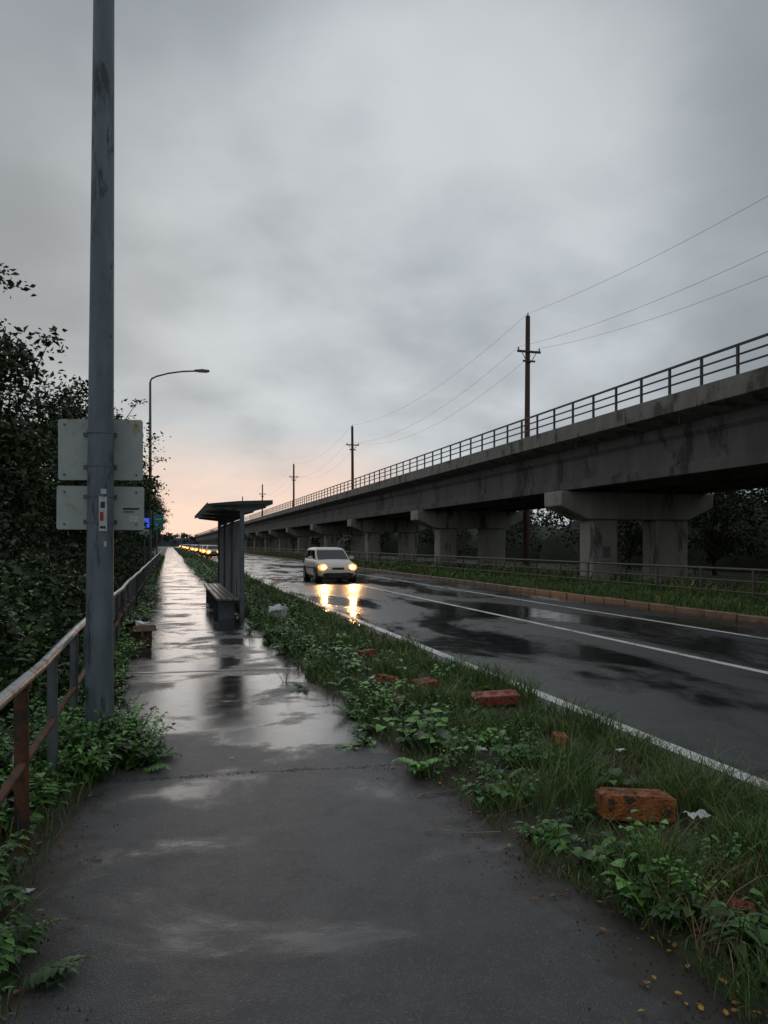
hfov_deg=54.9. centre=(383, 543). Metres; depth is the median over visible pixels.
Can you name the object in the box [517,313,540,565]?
power pole
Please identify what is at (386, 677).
red brick
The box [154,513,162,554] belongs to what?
direction sign
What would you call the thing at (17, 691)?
pedestrian railing
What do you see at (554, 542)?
tree line
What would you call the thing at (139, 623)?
plastic bag
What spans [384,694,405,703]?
red brick
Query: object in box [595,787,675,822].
brick block
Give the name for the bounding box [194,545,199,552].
hatchback car
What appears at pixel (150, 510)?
street lamp
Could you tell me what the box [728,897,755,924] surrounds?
red brick
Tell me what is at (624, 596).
grass bank
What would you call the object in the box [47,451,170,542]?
broadleaf tree
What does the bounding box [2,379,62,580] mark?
broadleaf tree
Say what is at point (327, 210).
sky
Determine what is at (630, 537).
broadleaf tree
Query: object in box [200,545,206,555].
hatchback car
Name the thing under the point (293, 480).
power pole
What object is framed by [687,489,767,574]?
broadleaf tree
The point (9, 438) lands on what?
broadleaf tree
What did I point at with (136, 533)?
broadleaf tree
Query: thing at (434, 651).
road markings
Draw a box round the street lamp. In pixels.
[148,369,209,560]
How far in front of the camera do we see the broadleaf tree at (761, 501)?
33.42 m
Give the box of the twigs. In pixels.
[317,670,721,894]
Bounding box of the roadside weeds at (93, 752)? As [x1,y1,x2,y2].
[0,553,182,1023]
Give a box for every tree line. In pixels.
[277,533,386,552]
[381,487,767,572]
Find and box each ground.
[0,546,167,1002]
[251,549,767,592]
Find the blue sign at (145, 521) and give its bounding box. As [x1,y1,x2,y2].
[140,516,148,564]
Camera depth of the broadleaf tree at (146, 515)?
49.90 m
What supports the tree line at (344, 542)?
on the grass bank
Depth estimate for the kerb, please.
20.45 m
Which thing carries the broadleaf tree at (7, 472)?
on the roadside ground at (3, 834)
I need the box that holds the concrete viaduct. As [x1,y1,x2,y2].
[193,333,767,581]
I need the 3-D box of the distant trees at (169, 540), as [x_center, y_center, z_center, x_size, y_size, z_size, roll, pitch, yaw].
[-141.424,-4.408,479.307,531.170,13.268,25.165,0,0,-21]
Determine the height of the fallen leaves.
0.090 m
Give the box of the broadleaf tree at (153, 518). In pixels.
[134,474,163,544]
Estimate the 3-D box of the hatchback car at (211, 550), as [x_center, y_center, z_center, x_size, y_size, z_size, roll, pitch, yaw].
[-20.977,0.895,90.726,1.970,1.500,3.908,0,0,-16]
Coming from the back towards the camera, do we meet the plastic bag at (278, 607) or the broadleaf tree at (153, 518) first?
the broadleaf tree at (153, 518)
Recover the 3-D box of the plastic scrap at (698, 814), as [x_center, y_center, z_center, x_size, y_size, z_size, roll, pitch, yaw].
[1.747,1.497,4.104,0.146,0.036,0.102,0,0,-16]
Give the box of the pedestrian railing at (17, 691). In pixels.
[0,550,161,851]
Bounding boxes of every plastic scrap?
[23,888,34,892]
[684,809,710,818]
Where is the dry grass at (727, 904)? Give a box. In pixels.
[606,742,767,978]
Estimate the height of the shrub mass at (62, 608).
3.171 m
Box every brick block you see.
[410,677,439,690]
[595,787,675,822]
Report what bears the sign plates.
attached to the utility pole at (99, 669)
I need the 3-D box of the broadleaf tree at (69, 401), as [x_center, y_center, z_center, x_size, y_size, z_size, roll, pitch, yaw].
[-9.380,-1.799,22.829,5.138,7.012,5.028,0,0,-20]
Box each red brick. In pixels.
[356,649,375,656]
[377,673,399,684]
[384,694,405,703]
[469,689,520,706]
[551,731,567,745]
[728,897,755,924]
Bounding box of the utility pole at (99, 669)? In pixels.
[85,0,114,737]
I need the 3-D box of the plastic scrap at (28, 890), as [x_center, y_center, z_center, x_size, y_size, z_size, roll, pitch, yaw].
[-1.629,1.582,3.379,0.064,0.016,0.044,0,0,-16]
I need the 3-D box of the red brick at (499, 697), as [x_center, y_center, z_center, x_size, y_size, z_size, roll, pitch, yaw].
[1.080,1.500,7.208,0.464,0.092,0.243,-3,4,-4]
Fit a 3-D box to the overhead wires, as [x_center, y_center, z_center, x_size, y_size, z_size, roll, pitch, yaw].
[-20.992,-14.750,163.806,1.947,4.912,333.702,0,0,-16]
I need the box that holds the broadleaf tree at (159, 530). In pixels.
[145,498,166,546]
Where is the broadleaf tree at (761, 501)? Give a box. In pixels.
[743,488,767,545]
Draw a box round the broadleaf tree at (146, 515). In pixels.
[115,482,160,555]
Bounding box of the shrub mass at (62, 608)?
[0,481,162,739]
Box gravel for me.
[9,653,734,1023]
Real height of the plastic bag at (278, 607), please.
0.298 m
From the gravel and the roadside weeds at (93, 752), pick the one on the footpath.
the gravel
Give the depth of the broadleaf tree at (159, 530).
100.42 m
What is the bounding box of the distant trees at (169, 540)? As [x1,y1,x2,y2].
[158,532,198,546]
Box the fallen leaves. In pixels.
[9,651,767,1016]
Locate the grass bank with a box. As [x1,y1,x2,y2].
[244,551,767,616]
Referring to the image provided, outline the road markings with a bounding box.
[177,547,767,788]
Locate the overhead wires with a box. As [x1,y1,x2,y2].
[250,197,767,497]
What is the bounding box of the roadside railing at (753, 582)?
[244,547,767,601]
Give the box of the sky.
[0,0,767,537]
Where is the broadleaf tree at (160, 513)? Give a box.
[124,473,173,545]
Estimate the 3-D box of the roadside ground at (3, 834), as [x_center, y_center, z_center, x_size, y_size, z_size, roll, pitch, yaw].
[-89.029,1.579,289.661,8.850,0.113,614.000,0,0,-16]
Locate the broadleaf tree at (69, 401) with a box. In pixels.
[5,374,164,574]
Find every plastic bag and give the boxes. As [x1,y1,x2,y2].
[135,621,149,625]
[268,604,287,618]
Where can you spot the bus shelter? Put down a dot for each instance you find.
(224, 595)
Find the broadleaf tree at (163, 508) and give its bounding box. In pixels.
[141,494,169,548]
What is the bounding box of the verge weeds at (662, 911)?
[183,557,767,982]
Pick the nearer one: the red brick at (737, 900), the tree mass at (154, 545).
the red brick at (737, 900)
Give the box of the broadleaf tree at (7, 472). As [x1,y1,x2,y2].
[0,414,27,519]
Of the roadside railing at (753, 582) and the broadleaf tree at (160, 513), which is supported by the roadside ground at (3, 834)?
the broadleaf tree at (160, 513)
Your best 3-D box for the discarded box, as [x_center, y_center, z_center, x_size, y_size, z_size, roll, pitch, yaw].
[-3.812,1.421,11.545,0.529,0.355,0.533,0,0,-28]
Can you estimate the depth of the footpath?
3.38 m
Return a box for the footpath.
[0,546,757,1023]
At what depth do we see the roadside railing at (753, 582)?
26.59 m
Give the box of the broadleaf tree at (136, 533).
[116,461,154,551]
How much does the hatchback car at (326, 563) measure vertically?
1.500 m
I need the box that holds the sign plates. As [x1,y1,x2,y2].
[56,419,143,529]
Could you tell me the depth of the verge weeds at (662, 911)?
4.71 m
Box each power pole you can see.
[289,464,296,551]
[346,425,358,488]
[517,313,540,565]
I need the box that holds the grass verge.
[172,546,767,1023]
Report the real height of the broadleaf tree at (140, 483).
7.508 m
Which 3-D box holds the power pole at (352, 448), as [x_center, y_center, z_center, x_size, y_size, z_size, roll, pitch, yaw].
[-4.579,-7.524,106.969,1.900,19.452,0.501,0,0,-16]
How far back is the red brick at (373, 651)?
10.20 m
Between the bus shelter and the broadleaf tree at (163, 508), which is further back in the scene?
the broadleaf tree at (163, 508)
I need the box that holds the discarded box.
[120,623,158,646]
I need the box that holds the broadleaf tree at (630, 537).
[617,521,642,569]
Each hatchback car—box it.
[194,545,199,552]
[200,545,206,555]
[205,545,217,556]
[303,547,356,582]
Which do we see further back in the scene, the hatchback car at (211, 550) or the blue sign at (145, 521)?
the hatchback car at (211, 550)
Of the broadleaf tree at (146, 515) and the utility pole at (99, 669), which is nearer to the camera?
the utility pole at (99, 669)
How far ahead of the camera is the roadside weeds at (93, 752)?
5.16 m
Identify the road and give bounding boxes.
[178,547,767,804]
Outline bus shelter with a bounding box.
[195,500,272,620]
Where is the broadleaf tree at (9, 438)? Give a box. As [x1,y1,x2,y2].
[0,263,86,552]
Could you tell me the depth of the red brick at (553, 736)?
5.73 m
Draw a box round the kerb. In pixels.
[244,553,767,623]
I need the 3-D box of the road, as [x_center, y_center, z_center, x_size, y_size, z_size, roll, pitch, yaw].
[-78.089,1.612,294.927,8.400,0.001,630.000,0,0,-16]
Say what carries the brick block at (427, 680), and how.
on the grass verge
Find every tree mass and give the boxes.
[0,506,69,571]
[50,481,163,549]
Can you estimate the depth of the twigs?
4.24 m
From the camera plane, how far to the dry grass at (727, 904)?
3.05 m
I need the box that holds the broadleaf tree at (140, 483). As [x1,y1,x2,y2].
[28,400,170,553]
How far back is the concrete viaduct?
32.88 m

